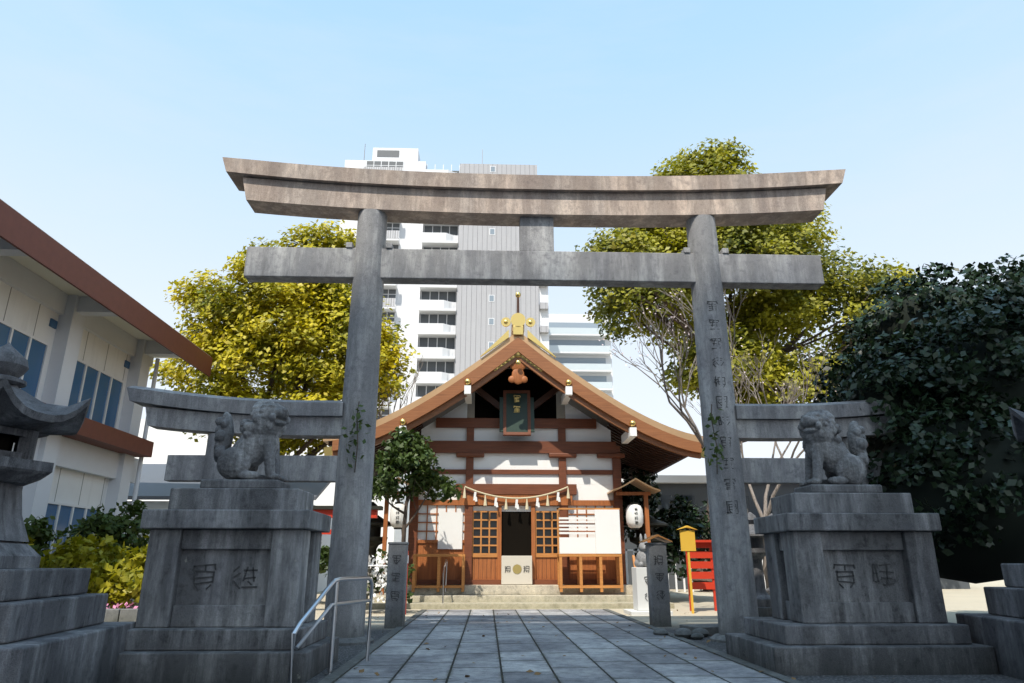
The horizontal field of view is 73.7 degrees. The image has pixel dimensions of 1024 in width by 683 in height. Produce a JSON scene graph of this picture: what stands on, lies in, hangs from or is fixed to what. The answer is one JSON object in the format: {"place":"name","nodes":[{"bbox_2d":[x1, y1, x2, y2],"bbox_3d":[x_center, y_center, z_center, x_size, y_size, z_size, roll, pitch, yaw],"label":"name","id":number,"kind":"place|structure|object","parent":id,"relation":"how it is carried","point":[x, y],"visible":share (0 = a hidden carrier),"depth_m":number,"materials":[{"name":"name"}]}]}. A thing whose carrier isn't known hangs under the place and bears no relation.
{"place":"outdoors","nodes":[
{"label":"outdoors","id":0,"kind":"place"},
{"bbox_2d":[0,199,212,555],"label":"office building","id":1,"kind":"structure","parent":0,"point":[74,329],"depth_m":17.36,"materials":[{"name":"paint"}]},
{"bbox_2d":[313,506,382,533],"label":"red gate","id":2,"kind":"structure","parent":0,"point":[327,510],"depth_m":14.96,"materials":[{"name":"red paint"}]},
{"bbox_2d":[0,0,1023,474],"label":"sky","id":3,"kind":"structure","parent":0,"point":[119,119],"materials":[{"name":"blue"}]},
{"bbox_2d":[333,609,786,682],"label":"paved path","id":4,"kind":"structure","parent":0,"point":[494,654],"depth_m":7.80,"materials":[{"name":"stone"}]},
{"bbox_2d":[318,609,802,682],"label":"path kerb stones","id":5,"kind":"object","parent":4,"relation":"on","point":[336,674],"visible":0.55,"depth_m":7.49,"materials":[{"name":"grey stone"}]},
{"bbox_2d":[107,580,1023,682],"bbox_3d":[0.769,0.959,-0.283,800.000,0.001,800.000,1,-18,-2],"label":"ground","id":6,"kind":"structure","parent":0,"point":[972,599],"depth_m":12.55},
{"bbox_2d":[0,343,135,682],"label":"stone lantern","id":7,"kind":"object","parent":6,"relation":"on","point":[55,627],"visible":1,"depth_m":5.52,"materials":[{"name":"black stone"}]},
{"bbox_2d":[23,533,148,608],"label":"yellow garden shrubs","id":8,"kind":"object","parent":6,"relation":"on","point":[117,573],"visible":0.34,"depth_m":13.50,"materials":[{"name":"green plant"}]},
{"bbox_2d":[104,609,137,621],"bbox_3d":[-7.453,4.933,12.222,6.280,0.270,0.200,1,-18,-2],"label":"garden edging","id":9,"kind":"object","parent":6,"relation":"on","point":[120,615],"visible":0.06,"depth_m":12.15,"materials":[{"name":"stone"}]},
{"bbox_2d":[106,599,137,608],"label":"garden flowers","id":10,"kind":"object","parent":6,"relation":"on","point":[125,604],"visible":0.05,"depth_m":13.01,"materials":[{"name":"pink plant"}]},
{"bbox_2d":[24,499,329,576],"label":"green garden shrubs","id":11,"kind":"object","parent":6,"relation":"on","point":[99,523],"visible":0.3,"depth_m":16.14,"materials":[{"name":"green plant"}]},
{"bbox_2d":[114,479,338,682],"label":"stone pedestal","id":12,"kind":"object","parent":6,"relation":"on","point":[228,593],"visible":0.96,"depth_m":6.57,"materials":[{"name":"grey stone"}]},
{"bbox_2d":[213,400,290,481],"bbox_3d":[-2.804,1.065,7.359,0.803,0.888,0.493,1,-18,-2],"label":"guardian lion statue","id":13,"kind":"object","parent":12,"relation":"on","point":[251,449],"visible":0.94,"depth_m":7.21,"materials":[{"name":"stone"}]},
{"bbox_2d":[122,464,331,591],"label":"tiled house","id":14,"kind":"structure","parent":6,"relation":"on","point":[153,485],"depth_m":23.98,"materials":[{"name":"white paint"}]},
{"bbox_2d":[149,219,419,455],"bbox_3d":[-8.536,1.936,25.416,10.322,14.225,6.950,1,-18,-2],"label":"zelkova tree","id":15,"kind":"object","parent":6,"relation":"on","point":[247,335],"depth_m":24.39,"materials":[{"name":"plant"}]},
{"bbox_2d":[287,576,373,682],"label":"handrail","id":16,"kind":"object","parent":6,"relation":"on","point":[335,583],"visible":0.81,"depth_m":6.53,"materials":[{"name":"silver metal"}]},
{"bbox_2d":[366,502,390,602],"bbox_3d":[-3.798,5.631,18.231,1.265,2.644,1.246,1,-18,-2],"label":"shrub","id":17,"kind":"object","parent":6,"relation":"on","point":[376,538],"visible":0.2,"depth_m":18.10,"materials":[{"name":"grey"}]},
{"bbox_2d":[368,551,408,614],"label":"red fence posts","id":18,"kind":"object","parent":6,"relation":"on","point":[407,577],"visible":0.17,"depth_m":14.24,"materials":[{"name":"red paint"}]},
{"bbox_2d":[366,548,415,603],"bbox_3d":[-2.716,5.044,14.707,1.273,1.129,1.119,1,-18,-2],"label":"shrub","id":19,"kind":"object","parent":6,"relation":"on","point":[377,588],"visible":0.23,"depth_m":14.58,"materials":[{"name":"green plant"}]},
{"bbox_2d":[367,555,386,602],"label":"white flowers","id":20,"kind":"object","parent":19,"relation":"attached to","point":[374,573],"visible":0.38,"depth_m":14.34,"materials":[{"name":"white plant"}]},
{"bbox_2d":[376,356,423,531],"bbox_3d":[-3.874,4.712,25.487,2.954,9.014,5.166,-14,-22,36],"label":"bare tree","id":21,"kind":"object","parent":6,"relation":"on","point":[400,391],"visible":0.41,"depth_m":24.85,"materials":[{"name":"brown plant"}]},
{"bbox_2d":[372,426,462,541],"bbox_3d":[-2.472,4.133,16.046,2.621,4.256,1.815,1,-18,-2],"label":"tree","id":22,"kind":"object","parent":6,"relation":"on","point":[425,476],"depth_m":16.11,"materials":[{"name":"green plant"}]},
{"bbox_2d":[339,148,548,419],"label":"apartment tower","id":23,"kind":"structure","parent":6,"relation":"on","point":[451,332],"depth_m":82.98,"materials":[{"name":"white painted concrete"},{"name":"grey ribbed metal cladding"},{"name":"glass"}]},
{"bbox_2d":[442,559,446,602],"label":"handrail","id":24,"kind":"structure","parent":6,"relation":"on","point":[445,564],"depth_m":16.39,"materials":[{"name":"silver metal"}]},
{"bbox_2d":[127,157,895,645],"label":"torii gate","id":25,"kind":"structure","parent":6,"relation":"on","point":[535,209],"depth_m":10.66,"materials":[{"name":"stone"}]},
{"bbox_2d":[341,401,370,472],"bbox_3d":[-2.184,1.321,9.566,0.418,1.002,0.184,1,-18,-2],"label":"vine","id":26,"kind":"object","parent":25,"relation":"attached to","point":[358,415],"depth_m":9.57,"materials":[{"name":"plant"}]},
{"bbox_2d":[702,404,723,473],"bbox_3d":[2.890,1.376,9.737,0.379,1.002,0.167,1,-18,-2],"label":"vine","id":27,"kind":"object","parent":25,"relation":"attached to","point":[716,449],"depth_m":9.72,"materials":[{"name":"plant"}]},
{"bbox_2d":[379,477,660,594],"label":"paper lanterns","id":28,"kind":"object","parent":6,"relation":"on","point":[634,516],"visible":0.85,"depth_m":17.57,"materials":[{"name":"white paper"}]},
{"bbox_2d":[366,584,674,608],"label":"stone steps","id":29,"kind":"structure","parent":6,"relation":"on","point":[511,597],"depth_m":16.43,"materials":[{"name":"beige stone"}]},
{"bbox_2d":[501,556,531,584],"bbox_3d":[0.119,5.854,17.491,0.785,0.695,0.282,1,-18,-2],"label":"offering box","id":30,"kind":"object","parent":29,"relation":"on","point":[516,570],"visible":1,"depth_m":17.36,"materials":[{"name":"beige"}]},
{"bbox_2d":[399,369,636,584],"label":"shrine hall","id":31,"kind":"structure","parent":29,"relation":"on","point":[480,452],"depth_m":18.23,"materials":[{"name":"white paint"}]},
{"bbox_2d":[323,325,702,479],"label":"shrine roof","id":32,"kind":"structure","parent":31,"relation":"on","point":[653,446],"depth_m":17.92,"materials":[{"name":"brown wood"}]},
{"bbox_2d":[324,292,704,457],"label":"shrine ornaments","id":33,"kind":"object","parent":32,"relation":"attached to","point":[516,412],"visible":1,"depth_m":18.37},
{"bbox_2d":[463,486,569,509],"bbox_3d":[0.118,4.116,17.994,2.835,0.608,0.100,1,-18,-2],"label":"sacred rope","id":34,"kind":"object","parent":31,"relation":"attached to","point":[516,502],"visible":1,"depth_m":17.98,"materials":[{"name":"beige fabric"}]},
{"bbox_2d":[412,508,635,591],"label":"shrine stands and boards","id":35,"kind":"object","parent":29,"relation":"on","point":[607,542],"visible":0.92,"depth_m":17.16,"materials":[{"name":"wood"}]},
{"bbox_2d":[384,542,671,627],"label":"stone pillars","id":36,"kind":"structure","parent":6,"relation":"on","point":[657,584],"depth_m":11.38,"materials":[{"name":"grey stone"}]},
{"bbox_2d":[639,535,671,542],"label":"small roof","id":37,"kind":"structure","parent":36,"relation":"on","point":[661,538],"depth_m":11.76,"materials":[{"name":"brown wood"}]},
{"bbox_2d":[127,419,969,591],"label":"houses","id":38,"kind":"structure","parent":6,"relation":"on","point":[693,488],"depth_m":28.86,"materials":[{"name":"white paint"}]},
{"bbox_2d":[549,314,613,397],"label":"apartment tower","id":39,"kind":"structure","parent":6,"relation":"on","point":[577,347],"depth_m":109.96,"materials":[{"name":"white concrete"}]},
{"bbox_2d":[354,609,893,682],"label":"fallen leaves","id":40,"kind":"object","parent":6,"relation":"on","point":[377,673],"visible":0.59,"depth_m":7.55,"materials":[{"name":"brown plant"}]},
{"bbox_2d":[624,502,670,601],"bbox_3d":[3.647,5.712,18.479,1.265,2.644,1.246,1,-18,-2],"label":"bronze lantern","id":41,"kind":"object","parent":6,"relation":"on","point":[653,521],"visible":0.32,"depth_m":18.41,"materials":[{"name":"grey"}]},
{"bbox_2d":[623,567,672,615],"bbox_3d":[2.795,5.206,14.193,0.840,0.970,0.840,1,-18,-2],"label":"stone pedestal","id":42,"kind":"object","parent":6,"relation":"on","point":[640,592],"depth_m":14.00,"materials":[{"name":"white stone"}]},
{"bbox_2d":[621,464,710,580],"bbox_3d":[4.660,5.420,21.117,3.522,3.624,5.670,4,-18,-12],"label":"shrub","id":43,"kind":"object","parent":6,"relation":"on","point":[676,518],"visible":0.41,"depth_m":20.45,"materials":[{"name":"green plant"}]},
{"bbox_2d":[599,288,756,512],"bbox_3d":[3.672,2.106,14.745,3.327,7.340,2.889,-4,-18,12],"label":"bare tree","id":44,"kind":"object","parent":6,"relation":"on","point":[690,422],"depth_m":15.21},
{"bbox_2d":[653,623,718,639],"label":"loose stones","id":45,"kind":"object","parent":6,"relation":"on","point":[695,631],"visible":0.79,"depth_m":9.77,"materials":[{"name":"grey stone"}]},
{"bbox_2d":[677,525,696,613],"bbox_3d":[3.787,4.866,14.539,0.440,1.830,0.140,1,-18,-2],"label":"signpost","id":46,"kind":"object","parent":6,"relation":"on","point":[687,541],"visible":0.88,"depth_m":14.67,"materials":[{"name":"orange"}]},
{"bbox_2d":[685,540,716,610],"bbox_3d":[4.508,5.258,15.291,1.260,1.550,0.360,1,-18,-2],"label":"votive rack","id":47,"kind":"object","parent":6,"relation":"on","point":[702,564],"visible":0.27,"depth_m":15.30,"materials":[{"name":"red paint"}]},
{"bbox_2d":[575,136,923,591],"bbox_3d":[10.311,0.161,28.747,15.896,19.660,8.869,1,-18,-2],"label":"camphor tree","id":48,"kind":"object","parent":6,"relation":"on","point":[788,311],"depth_m":27.36,"materials":[{"name":"green plant"}]},
{"bbox_2d":[748,512,771,616],"bbox_3d":[4.871,4.459,13.670,0.973,2.034,0.958,1,-18,-2],"label":"lantern","id":49,"kind":"object","parent":6,"relation":"on","point":[762,594],"visible":0.46,"depth_m":13.46,"materials":[{"name":"stone"}]},
{"bbox_2d":[688,328,838,587],"bbox_3d":[6.781,3.180,18.038,5.213,7.321,3.800,-13,-22,36],"label":"bare tree","id":50,"kind":"object","parent":6,"relation":"on","point":[766,511],"depth_m":18.51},
{"bbox_2d":[725,484,998,675],"bbox_3d":[3.521,2.513,7.361,2.140,1.870,1.400,1,-18,-2],"label":"statue pedestal","id":51,"kind":"object","parent":6,"relation":"on","point":[855,587],"visible":0.98,"depth_m":7.02,"materials":[{"name":"grey stone"}]},
{"bbox_2d":[797,409,868,486],"bbox_3d":[3.658,1.214,7.803,0.797,0.878,0.518,1,-18,-2],"label":"guardian lion statue","id":52,"kind":"object","parent":51,"relation":"on","point":[828,452],"visible":0.97,"depth_m":7.66,"materials":[{"name":"stone"}]},
{"bbox_2d":[809,253,1023,583],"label":"tree","id":53,"kind":"object","parent":6,"relation":"on","point":[987,316],"depth_m":9.68,"materials":[{"name":"green plant"}]},
{"bbox_2d":[955,407,1023,679],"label":"stone lantern","id":54,"kind":"object","parent":6,"relation":"on","point":[999,626],"visible":0.89,"depth_m":6.64,"materials":[{"name":"black stone"}]},
{"bbox_2d":[634,534,647,566],"bbox_3d":[2.794,4.426,14.452,0.417,0.691,0.485,1,-18,-2],"label":"rabbit statue","id":55,"kind":"object","parent":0,"point":[640,560],"visible":0.51,"depth_m":14.31,"materials":[{"name":"grey stone"}]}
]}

